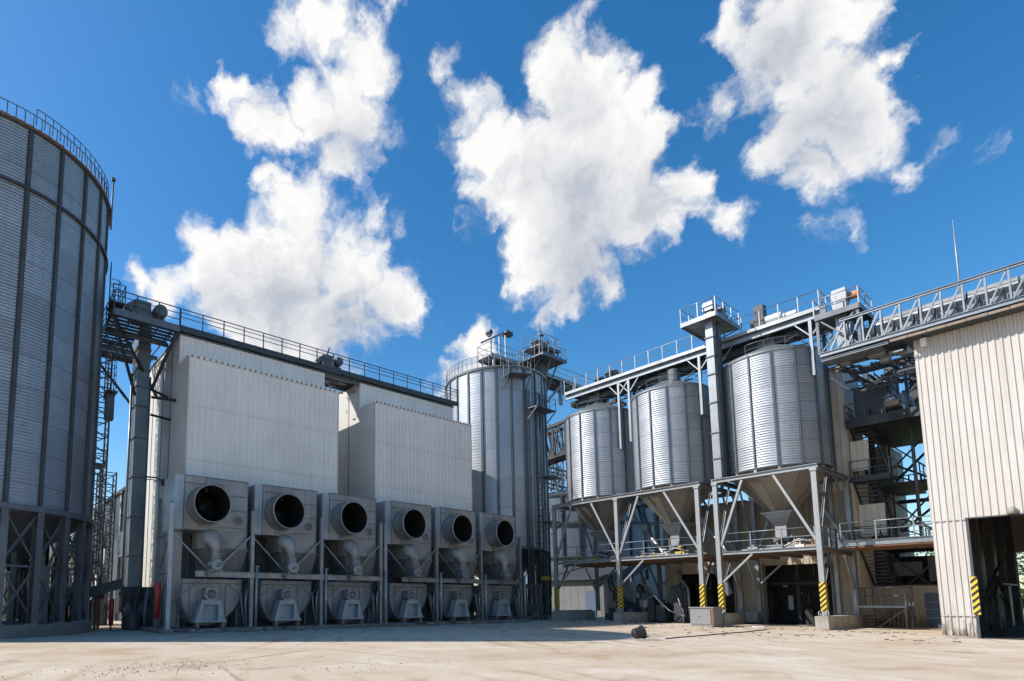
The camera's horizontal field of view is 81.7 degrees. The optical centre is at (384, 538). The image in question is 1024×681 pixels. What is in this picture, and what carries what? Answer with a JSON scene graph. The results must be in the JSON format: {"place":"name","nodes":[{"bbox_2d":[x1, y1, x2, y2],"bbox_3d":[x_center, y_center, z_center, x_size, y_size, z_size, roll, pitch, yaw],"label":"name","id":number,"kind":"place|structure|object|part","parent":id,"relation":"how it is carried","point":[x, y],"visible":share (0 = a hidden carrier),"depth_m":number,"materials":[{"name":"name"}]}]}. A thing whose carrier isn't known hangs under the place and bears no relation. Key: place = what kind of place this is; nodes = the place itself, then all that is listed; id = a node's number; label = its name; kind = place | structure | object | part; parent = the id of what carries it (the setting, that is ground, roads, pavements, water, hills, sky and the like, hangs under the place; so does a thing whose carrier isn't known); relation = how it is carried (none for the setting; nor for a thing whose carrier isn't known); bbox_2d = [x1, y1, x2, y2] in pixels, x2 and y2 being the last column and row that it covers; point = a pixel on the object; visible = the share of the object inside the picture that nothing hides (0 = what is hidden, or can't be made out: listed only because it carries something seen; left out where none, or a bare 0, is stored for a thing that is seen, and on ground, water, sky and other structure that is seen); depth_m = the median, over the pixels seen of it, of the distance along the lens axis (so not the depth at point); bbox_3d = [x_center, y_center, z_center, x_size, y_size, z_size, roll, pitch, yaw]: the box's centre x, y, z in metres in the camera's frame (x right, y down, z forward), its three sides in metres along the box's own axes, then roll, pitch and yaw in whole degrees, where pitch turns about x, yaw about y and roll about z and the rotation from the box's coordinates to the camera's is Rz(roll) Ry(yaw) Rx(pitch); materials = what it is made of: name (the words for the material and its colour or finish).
{"place":"outdoors","nodes":[
{"label":"outdoors","id":0,"kind":"place"},
{"bbox_2d":[7,545,57,621],"bbox_3d":[-17.919,1.994,29.533,2.448,4.412,3.828,4,-8,-36],"label":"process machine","id":1,"kind":"object","parent":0,"point":[46,613],"visible":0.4,"depth_m":28.30,"materials":[{"name":"metal"}]},
{"bbox_2d":[49,544,53,586],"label":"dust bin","id":2,"kind":"object","parent":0,"point":[50,555],"visible":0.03,"depth_m":56.16,"materials":[{"name":"grey metal"}]},
{"bbox_2d":[2,450,105,618],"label":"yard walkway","id":3,"kind":"structure","parent":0,"point":[6,586],"depth_m":49.42,"materials":[{"name":"metal"}]},
{"bbox_2d":[68,534,74,615],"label":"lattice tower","id":4,"kind":"structure","parent":0,"point":[71,564],"depth_m":52.03,"materials":[{"name":"metal"}]},
{"bbox_2d":[70,486,125,620],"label":"storage shed","id":5,"kind":"structure","parent":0,"point":[118,534],"depth_m":48.64,"materials":[{"name":"metal"}]},
{"bbox_2d":[90,522,108,624],"bbox_3d":[-19.750,2.255,38.797,1.970,6.989,3.691,4,-8,-36],"label":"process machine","id":6,"kind":"object","parent":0,"point":[104,607],"visible":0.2,"depth_m":37.72,"materials":[{"name":"metal"}]},
{"bbox_2d":[92,470,116,611],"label":"lattice tower","id":7,"kind":"structure","parent":0,"point":[110,521],"depth_m":46.50,"materials":[{"name":"metal"}]},
{"bbox_2d":[121,585,153,629],"bbox_3d":[-13.815,3.843,32.492,1.920,2.488,3.027,4,-8,-36],"label":"process machine","id":8,"kind":"object","parent":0,"point":[137,616],"visible":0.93,"depth_m":31.64,"materials":[{"name":"metal"}]},
{"bbox_2d":[142,333,338,626],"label":"dryer building","id":9,"kind":"structure","parent":0,"point":[238,414],"depth_m":34.58,"materials":[{"name":"metal"}]},
{"bbox_2d":[115,326,163,612],"bbox_3d":[-14.899,-4.624,35.184,2.174,18.100,2.600,4,-8,-36],"label":"bucket elevator","id":10,"kind":"object","parent":9,"relation":"attached to","point":[135,502],"visible":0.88,"depth_m":34.60,"materials":[{"name":"metal"}]},
{"bbox_2d":[101,289,180,420],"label":"head platform","id":11,"kind":"structure","parent":10,"relation":"attached to","point":[138,313],"depth_m":33.64,"materials":[{"name":"metal"}]},
{"bbox_2d":[169,308,457,405],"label":"conveyor gallery","id":12,"kind":"object","parent":9,"relation":"on","point":[337,378],"visible":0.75,"depth_m":40.01,"materials":[{"name":"metal"}]},
{"bbox_2d":[336,381,473,621],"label":"dryer building","id":13,"kind":"structure","parent":0,"point":[399,446],"depth_m":41.75,"materials":[{"name":"metal"}]},
{"bbox_2d":[2,631,912,679],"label":"gravel","id":14,"kind":"structure","parent":0,"point":[339,666],"depth_m":14.43,"materials":[{"name":"grey gravel"}]},
{"bbox_2d":[0,612,1023,680],"bbox_3d":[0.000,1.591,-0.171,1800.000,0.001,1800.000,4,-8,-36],"label":"ground","id":15,"kind":"structure","parent":0,"point":[497,650],"depth_m":17.17,"materials":[{"name":"beige concrete"}]},
{"bbox_2d":[2,582,8,618],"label":"undergrowth","id":16,"kind":"object","parent":15,"relation":"on","point":[5,602],"visible":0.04,"depth_m":38.37,"materials":[{"name":"green plant"}]},
{"bbox_2d":[0,97,125,638],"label":"grain silo","id":17,"kind":"object","parent":15,"relation":"on","point":[56,211],"visible":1,"depth_m":26.87,"materials":[{"name":"metal"}]},
{"bbox_2d":[68,532,75,614],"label":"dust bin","id":18,"kind":"object","parent":15,"relation":"on","point":[70,565],"visible":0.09,"depth_m":59.93,"materials":[{"name":"grey metal"}]},
{"bbox_2d":[65,570,103,628],"bbox_3d":[-17.887,3.116,33.596,2.503,4.169,3.856,4,-8,-36],"label":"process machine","id":19,"kind":"object","parent":15,"relation":"on","point":[91,601],"visible":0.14,"depth_m":33.24,"materials":[{"name":"metal"}]},
{"bbox_2d":[48,578,123,628],"bbox_3d":[-17.183,3.634,32.289,4.647,2.861,1.406,3,-7,-26],"label":"feed conveyor","id":20,"kind":"object","parent":15,"relation":"on","point":[100,589],"visible":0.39,"depth_m":32.36,"materials":[{"name":"metal"}]},
{"bbox_2d":[90,353,112,625],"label":"lattice tower","id":21,"kind":"structure","parent":15,"relation":"on","point":[100,524],"depth_m":35.92,"materials":[{"name":"metal"}]},
{"bbox_2d":[108,585,113,629],"bbox_3d":[-14.754,3.718,31.148,0.260,2.450,0.253,4,-8,-36],"label":"pipe guard","id":22,"kind":"object","parent":15,"relation":"on","point":[111,613],"visible":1,"depth_m":31.04,"materials":[{"name":"red paint"}]},
{"bbox_2d":[154,567,160,628],"bbox_3d":[-11.333,3.059,28.758,0.260,3.250,0.253,4,-8,-36],"label":"pipe guard","id":23,"kind":"object","parent":15,"relation":"on","point":[157,600],"visible":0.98,"depth_m":28.67,"materials":[{"name":"red paint"}]},
{"bbox_2d":[140,618,529,633],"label":"concrete plinth","id":24,"kind":"structure","parent":15,"relation":"on","point":[211,629],"depth_m":32.61,"materials":[{"name":"grey concrete"}]},
{"bbox_2d":[163,474,248,627],"bbox_3d":[-9.252,0.719,30.416,4.010,7.862,2.900,4,-8,-36],"label":"dryer fan","id":25,"kind":"object","parent":24,"relation":"on","point":[210,514],"visible":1,"depth_m":30.16},
{"bbox_2d":[153,498,387,629],"bbox_3d":[-5.823,1.576,32.968,13.450,6.702,2.120,4,-8,-36],"label":"steel gantry","id":26,"kind":"object","parent":24,"relation":"on","point":[251,575],"visible":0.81,"depth_m":31.28,"materials":[{"name":"grey metal"}]},
{"bbox_2d":[247,484,317,625],"bbox_3d":[-5.775,0.992,32.966,4.010,7.862,2.900,4,-8,-36],"label":"dryer fan","id":27,"kind":"object","parent":24,"relation":"on","point":[286,522],"visible":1,"depth_m":32.59},
{"bbox_2d":[316,493,376,623],"bbox_3d":[-2.307,1.265,35.510,4.010,7.862,2.900,4,-8,-36],"label":"dryer fan","id":28,"kind":"object","parent":24,"relation":"on","point":[350,529],"visible":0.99,"depth_m":35.08},
{"bbox_2d":[376,501,432,621],"bbox_3d":[1.435,1.560,38.255,4.010,7.862,2.900,4,-8,-36],"label":"dryer fan","id":29,"kind":"object","parent":24,"relation":"on","point":[409,535],"visible":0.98,"depth_m":37.76},
{"bbox_2d":[366,524,526,622],"bbox_3d":[4.827,2.414,40.780,13.380,6.702,2.120,4,-8,-36],"label":"steel gantry","id":30,"kind":"object","parent":24,"relation":"on","point":[480,581],"visible":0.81,"depth_m":39.95,"materials":[{"name":"grey metal"}]},
{"bbox_2d":[427,507,477,620],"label":"dryer fan","id":31,"kind":"object","parent":24,"relation":"on","point":[457,544],"visible":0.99,"depth_m":40.29},
{"bbox_2d":[471,513,517,619],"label":"dryer fan","id":32,"kind":"object","parent":24,"relation":"on","point":[498,531],"visible":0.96,"depth_m":42.78},
{"bbox_2d":[446,353,562,619],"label":"grain silo","id":33,"kind":"object","parent":15,"relation":"on","point":[503,410],"visible":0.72,"depth_m":50.05,"materials":[{"name":"metal"}]},
{"bbox_2d":[519,322,566,407],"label":"head tower","id":34,"kind":"structure","parent":33,"relation":"on","point":[542,353],"depth_m":53.62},
{"bbox_2d":[477,329,608,405],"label":"conveyor bridge","id":35,"kind":"structure","parent":33,"relation":"on","point":[557,384],"depth_m":53.93,"materials":[{"name":"metal"}]},
{"bbox_2d":[504,578,523,615],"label":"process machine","id":36,"kind":"object","parent":15,"relation":"on","point":[511,602],"depth_m":49.81,"materials":[{"name":"metal"}]},
{"bbox_2d":[507,584,543,620],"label":"steel fence","id":37,"kind":"object","parent":15,"relation":"on","point":[531,608],"visible":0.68,"depth_m":46.03,"materials":[{"name":"grey metal"}]},
{"bbox_2d":[50,575,1023,607],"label":"wood","id":38,"kind":"object","parent":15,"relation":"on","point":[1022,592],"depth_m":108.24,"materials":[{"name":"green plant"}]},
{"bbox_2d":[542,576,549,619],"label":"sign post","id":39,"kind":"object","parent":15,"relation":"on","point":[545,578],"visible":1,"depth_m":48.81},
{"bbox_2d":[549,422,564,494],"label":"lattice tower","id":40,"kind":"structure","parent":15,"relation":"on","point":[558,484],"depth_m":67.69,"materials":[{"name":"metal"}]},
{"bbox_2d":[548,466,566,490],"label":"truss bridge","id":41,"kind":"structure","parent":15,"relation":"on","point":[561,484],"depth_m":75.05,"materials":[{"name":"grey metal"}]},
{"bbox_2d":[551,609,595,620],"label":"concrete plinth","id":42,"kind":"structure","parent":15,"relation":"on","point":[564,615],"depth_m":46.72,"materials":[{"name":"grey concrete"}]},
{"bbox_2d":[194,621,961,643],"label":"yard litter","id":43,"kind":"object","parent":15,"relation":"on","point":[700,628],"visible":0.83,"depth_m":29.53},
{"bbox_2d":[517,489,664,595],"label":"storage tank","id":44,"kind":"object","parent":15,"relation":"on","point":[575,536],"visible":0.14,"depth_m":65.28,"materials":[{"name":"metal"}]},
{"bbox_2d":[551,556,666,616],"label":"shed","id":45,"kind":"structure","parent":15,"relation":"on","point":[577,592],"depth_m":58.93,"materials":[{"name":"metal"}]},
{"bbox_2d":[585,591,595,613],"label":"door","id":46,"kind":"structure","parent":45,"relation":"in","point":[590,596],"depth_m":58.60,"materials":[{"name":"white metal"}]},
{"bbox_2d":[605,574,648,619],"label":"process machine","id":47,"kind":"object","parent":15,"relation":"on","point":[640,590],"visible":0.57,"depth_m":47.56,"materials":[{"name":"metal"}]},
{"bbox_2d":[614,610,660,622],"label":"concrete plinth","id":48,"kind":"structure","parent":15,"relation":"on","point":[629,617],"depth_m":41.80,"materials":[{"name":"grey concrete"}]},
{"bbox_2d":[551,482,744,612],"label":"support rack","id":49,"kind":"object","parent":48,"relation":"on","point":[700,557],"visible":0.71,"depth_m":41.92,"materials":[{"name":"metal"}]},
{"bbox_2d":[562,553,609,561],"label":"valve gear","id":50,"kind":"object","parent":49,"relation":"on","point":[589,558],"visible":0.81,"depth_m":45.05,"materials":[{"name":"yellow paint"}]},
{"bbox_2d":[564,390,636,558],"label":"hopper silo","id":51,"kind":"object","parent":49,"relation":"on","point":[599,462],"visible":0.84,"depth_m":44.98,"materials":[{"name":"metal"}]},
{"bbox_2d":[637,506,664,553],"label":"grain spout","id":52,"kind":"object","parent":49,"relation":"on","point":[644,527],"visible":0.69,"depth_m":44.69,"materials":[{"name":"metal"}]},
{"bbox_2d":[632,546,690,557],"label":"valve gear","id":53,"kind":"object","parent":49,"relation":"on","point":[680,552],"visible":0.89,"depth_m":40.05,"materials":[{"name":"yellow paint"}]},
{"bbox_2d":[630,357,713,551],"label":"hopper silo","id":54,"kind":"object","parent":49,"relation":"on","point":[671,436],"visible":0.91,"depth_m":40.31,"materials":[{"name":"metal"}]},
{"bbox_2d":[695,515,728,551],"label":"grain spout","id":55,"kind":"object","parent":54,"relation":"attached to","point":[709,531],"visible":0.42,"depth_m":40.67,"materials":[{"name":"metal"}]},
{"bbox_2d":[564,289,836,499],"bbox_3d":[21.983,-9.036,41.781,3.041,11.380,18.647,4,-8,-36],"label":"conveyor gallery","id":56,"kind":"object","parent":49,"relation":"on","point":[616,384],"visible":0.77,"depth_m":39.88,"materials":[{"name":"metal"}]},
{"bbox_2d":[711,564,732,595],"bbox_3d":[22.103,2.668,37.768,0.100,2.150,1.250,4,-8,-36],"label":"spout","id":57,"kind":"object","parent":49,"relation":"attached to","point":[728,590],"visible":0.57,"depth_m":37.47,"materials":[{"name":"grey metal"}]},
{"bbox_2d":[631,625,648,638],"bbox_3d":[10.396,3.772,23.495,0.603,0.618,0.572,0,-6,-2],"label":"rock","id":58,"kind":"object","parent":15,"relation":"on","point":[639,632],"visible":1,"depth_m":23.30,"materials":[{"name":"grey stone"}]},
{"bbox_2d":[642,595,675,612],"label":"flexible hose","id":59,"kind":"object","parent":15,"relation":"on","point":[659,601],"visible":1,"depth_m":41.48,"materials":[{"name":"metal"}]},
{"bbox_2d":[640,569,690,621],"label":"process machine","id":60,"kind":"object","parent":15,"relation":"on","point":[655,608],"visible":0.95,"depth_m":42.08,"materials":[{"name":"metal"}]},
{"bbox_2d":[676,592,685,622],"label":"bollard pipe","id":61,"kind":"object","parent":15,"relation":"on","point":[683,615],"visible":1,"depth_m":40.63,"materials":[{"name":"metal"}]},
{"bbox_2d":[688,607,722,626],"bbox_3d":[19.966,4.838,35.731,1.270,1.200,1.500,4,-8,-36],"label":"concrete base","id":62,"kind":"object","parent":15,"relation":"on","point":[706,616],"visible":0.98,"depth_m":35.29,"materials":[{"name":"concrete"}]},
{"bbox_3d":[19.471,4.792,35.393,0.069,0.900,1.100,4,-8,-36],"label":"door","id":63,"kind":"part","parent":62,"relation":"part of","materials":[{"name":"grey concrete"}]},
{"bbox_2d":[665,629,767,638],"bbox_3d":[16.428,4.568,27.774,12.020,0.048,0.222,5,-8,-39],"label":"cable","id":64,"kind":"object","parent":15,"relation":"on","point":[714,634],"visible":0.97,"depth_m":26.87,"materials":[{"name":"black rubber"}]},
{"bbox_2d":[722,612,732,626],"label":"concrete plinth","id":65,"kind":"structure","parent":15,"relation":"on","point":[727,620],"depth_m":35.78,"materials":[{"name":"grey concrete"}]},
{"bbox_2d":[726,613,746,623],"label":"concrete plinth","id":66,"kind":"structure","parent":15,"relation":"on","point":[738,618],"depth_m":39.30,"materials":[{"name":"grey concrete"}]},
{"bbox_2d":[745,611,760,623],"bbox_3d":[25.385,5.432,39.656,0.640,0.845,0.750,4,-8,-36],"label":"concrete plinth","id":67,"kind":"object","parent":15,"relation":"on","point":[752,617],"visible":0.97,"depth_m":39.46,"materials":[{"name":"grey concrete"}]},
{"bbox_2d":[814,613,874,629],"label":"concrete plinth","id":68,"kind":"structure","parent":15,"relation":"on","point":[833,622],"depth_m":32.48,"materials":[{"name":"grey concrete"}]},
{"bbox_2d":[711,463,862,615],"bbox_3d":[25.017,0.407,36.029,6.050,8.585,5.835,4,-8,-36],"label":"support rack","id":69,"kind":"object","parent":68,"relation":"on","point":[819,550],"visible":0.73,"depth_m":35.41,"materials":[{"name":"metal"}]},
{"bbox_2d":[680,296,739,478],"bbox_3d":[22.054,-9.620,38.456,3.576,11.812,2.300,4,-8,-36],"label":"bucket elevator","id":70,"kind":"object","parent":69,"relation":"on","point":[711,322],"visible":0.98,"depth_m":37.58,"materials":[{"name":"metal"}]},
{"bbox_2d":[723,335,833,546],"bbox_3d":[25.064,-6.783,36.898,5.620,15.159,5.620,4,-8,-36],"label":"hopper silo","id":71,"kind":"object","parent":69,"relation":"on","point":[777,407],"visible":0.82,"depth_m":34.95,"materials":[{"name":"metal"}]},
{"bbox_2d":[742,538,814,550],"bbox_3d":[23.970,0.354,34.737,1.450,0.584,4.015,4,-8,-36],"label":"valve gear","id":72,"kind":"object","parent":69,"relation":"on","point":[756,547],"visible":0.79,"depth_m":34.24,"materials":[{"name":"white paint"}]},
{"bbox_2d":[839,515,933,550],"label":"side walkway","id":73,"kind":"structure","parent":69,"relation":"attached to","point":[914,541],"depth_m":32.15,"materials":[{"name":"metal"}]},
{"bbox_2d":[843,368,934,628],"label":"stair tower","id":74,"kind":"structure","parent":15,"relation":"on","point":[889,419],"depth_m":36.21,"materials":[{"name":"metal"}]},
{"bbox_2d":[853,379,890,417],"bbox_3d":[31.091,-8.662,36.684,0.250,2.550,1.900,4,-8,-36],"label":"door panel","id":75,"kind":"structure","parent":74,"relation":"in","point":[858,396],"depth_m":36.87,"materials":[{"name":"grey metal"}]},
{"bbox_2d":[867,362,931,585],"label":"braced tower","id":76,"kind":"structure","parent":15,"relation":"on","point":[900,499],"depth_m":40.58,"materials":[{"name":"metal"}]},
{"bbox_2d":[889,608,911,626],"bbox_3d":[31.659,4.790,35.288,0.542,1.109,1.120,4,-8,-36],"label":"pallet","id":77,"kind":"object","parent":15,"relation":"on","point":[898,622],"visible":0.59,"depth_m":35.32,"materials":[{"name":"brown wood"}]},
{"bbox_2d":[872,552,1017,628],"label":"building","id":78,"kind":"structure","parent":15,"relation":"on","point":[926,609],"depth_m":35.89,"materials":[{"name":"metal"}]},
{"bbox_2d":[924,593,941,626],"bbox_3d":[32.775,4.242,34.394,0.090,2.000,0.650,4,-8,-36],"label":"door","id":79,"kind":"structure","parent":78,"relation":"in","point":[932,604],"depth_m":34.38,"materials":[{"name":"metal"}]},
{"bbox_2d":[0,0,1023,594],"label":"sky","id":80,"kind":"structure","parent":0,"point":[393,185],"materials":[{"name":"blue"}]},
{"bbox_2d":[535,400,626,613],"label":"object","id":81,"kind":"structure","parent":0,"point":[557,457],"depth_m":61.30,"materials":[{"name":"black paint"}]},
{"bbox_2d":[628,601,634,608],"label":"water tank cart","id":82,"kind":"object","parent":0,"point":[630,604],"visible":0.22,"depth_m":48.45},
{"bbox_2d":[662,366,876,625],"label":"mill building","id":83,"kind":"structure","parent":0,"point":[790,591],"depth_m":39.59,"materials":[{"name":"black paint"}]},
{"bbox_2d":[820,260,1023,393],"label":"conveyor bridge","id":84,"kind":"structure","parent":0,"point":[874,344],"depth_m":30.37,"materials":[{"name":"metal"}]},
{"bbox_2d":[812,285,873,355],"bbox_3d":[26.291,-12.230,32.959,2.776,4.350,2.126,4,-8,-36],"label":"elevator head","id":85,"kind":"object","parent":84,"relation":"on","point":[842,297],"visible":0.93,"depth_m":32.53},
{"bbox_2d":[952,220,960,293],"bbox_3d":[29.249,-13.628,29.351,0.200,5.640,0.200,4,-8,-36],"label":"antenna mast","id":86,"kind":"object","parent":84,"relation":"attached to","point":[958,273],"visible":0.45,"depth_m":29.39,"materials":[{"name":"metal"}]},
{"bbox_2d":[915,551,934,555],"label":"tree","id":87,"kind":"object","parent":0,"point":[926,553],"visible":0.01,"depth_m":58.30,"materials":[{"name":"green plant"}]},
{"bbox_2d":[889,302,1023,639],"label":"warehouse","id":88,"kind":"structure","parent":0,"point":[970,376],"depth_m":25.20,"materials":[{"name":"metal"}]},
{"bbox_2d":[1016,552,1023,584],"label":"tree","id":89,"kind":"object","parent":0,"point":[1020,566],"visible":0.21,"depth_m":60.96,"materials":[{"name":"green plant"}]}
]}

